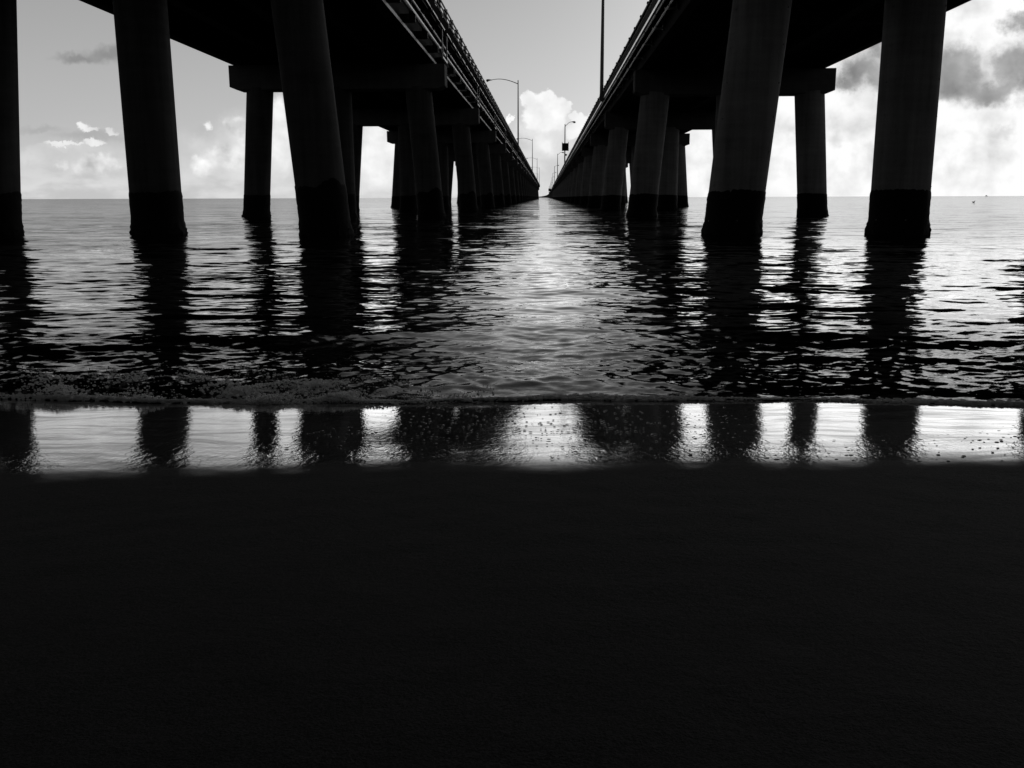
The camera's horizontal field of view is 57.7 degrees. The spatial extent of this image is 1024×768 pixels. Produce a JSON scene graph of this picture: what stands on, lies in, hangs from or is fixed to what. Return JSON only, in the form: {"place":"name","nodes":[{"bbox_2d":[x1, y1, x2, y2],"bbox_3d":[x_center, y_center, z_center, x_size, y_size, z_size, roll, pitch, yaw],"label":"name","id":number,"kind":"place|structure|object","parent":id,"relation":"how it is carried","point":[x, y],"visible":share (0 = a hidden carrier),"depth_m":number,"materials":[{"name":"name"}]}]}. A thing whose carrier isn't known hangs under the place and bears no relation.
{"place":"outdoors","nodes":[
{"label":"outdoors","id":0,"kind":"place"},
{"bbox_2d":[0,400,1023,767],"bbox_3d":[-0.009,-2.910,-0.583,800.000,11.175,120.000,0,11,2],"label":"beach","id":1,"kind":"structure","parent":0,"point":[202,586],"depth_m":1.65,"materials":[{"name":"black sand"}]},
{"bbox_2d":[54,406,1023,461],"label":"sand bubbles","id":2,"kind":"object","parent":1,"relation":"on","point":[591,436],"visible":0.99,"depth_m":3.47,"materials":[{"name":"grey"}]},
{"bbox_2d":[0,196,1023,404],"bbox_3d":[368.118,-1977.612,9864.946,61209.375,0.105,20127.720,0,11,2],"label":"sea","id":3,"kind":"structure","parent":0,"point":[539,296],"depth_m":8.39,"materials":[{"name":"liquid"}]},
{"bbox_2d":[0,0,539,235],"bbox_3d":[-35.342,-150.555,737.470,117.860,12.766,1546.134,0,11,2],"label":"trestle bridge","id":4,"kind":"structure","parent":3,"relation":"in","point":[341,74],"depth_m":39.45,"materials":[{"name":"concrete"}]},
{"bbox_2d":[486,79,518,151],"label":"street lamp","id":5,"kind":"object","parent":4,"relation":"on","point":[517,149],"visible":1,"depth_m":151.98,"materials":[{"name":"metal"}]},
{"bbox_2d":[519,138,532,173],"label":"street lamp","id":6,"kind":"object","parent":4,"relation":"on","point":[532,154],"visible":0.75,"depth_m":302.57,"materials":[{"name":"metal"}]},
{"bbox_2d":[0,359,1023,405],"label":"sea foam","id":7,"kind":"object","parent":3,"relation":"on","point":[350,396],"visible":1,"depth_m":4.41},
{"bbox_2d":[539,0,970,235],"bbox_3d":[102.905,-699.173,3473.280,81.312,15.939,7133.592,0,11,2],"label":"trestle bridge","id":8,"kind":"structure","parent":3,"relation":"in","point":[728,73],"depth_m":33.25,"materials":[{"name":"concrete"}]},
{"bbox_2d":[564,121,575,165],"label":"street lamp","id":9,"kind":"object","parent":8,"relation":"on","point":[564,142],"visible":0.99,"depth_m":194.19,"materials":[{"name":"metal"}]},
{"bbox_2d":[562,142,568,155],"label":"sign","id":10,"kind":"object","parent":9,"relation":"attached to","point":[565,146],"visible":1,"depth_m":193.67,"materials":[{"name":"metal"}]},
{"bbox_2d":[599,0,605,101],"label":"street lamp","id":11,"kind":"object","parent":8,"relation":"on","point":[602,95],"visible":0.96,"depth_m":63.41,"materials":[{"name":"metal"}]},
{"bbox_2d":[17,0,1023,198],"label":"sky","id":12,"kind":"structure","parent":0,"point":[72,143],"materials":[{"name":"white"}]}
]}

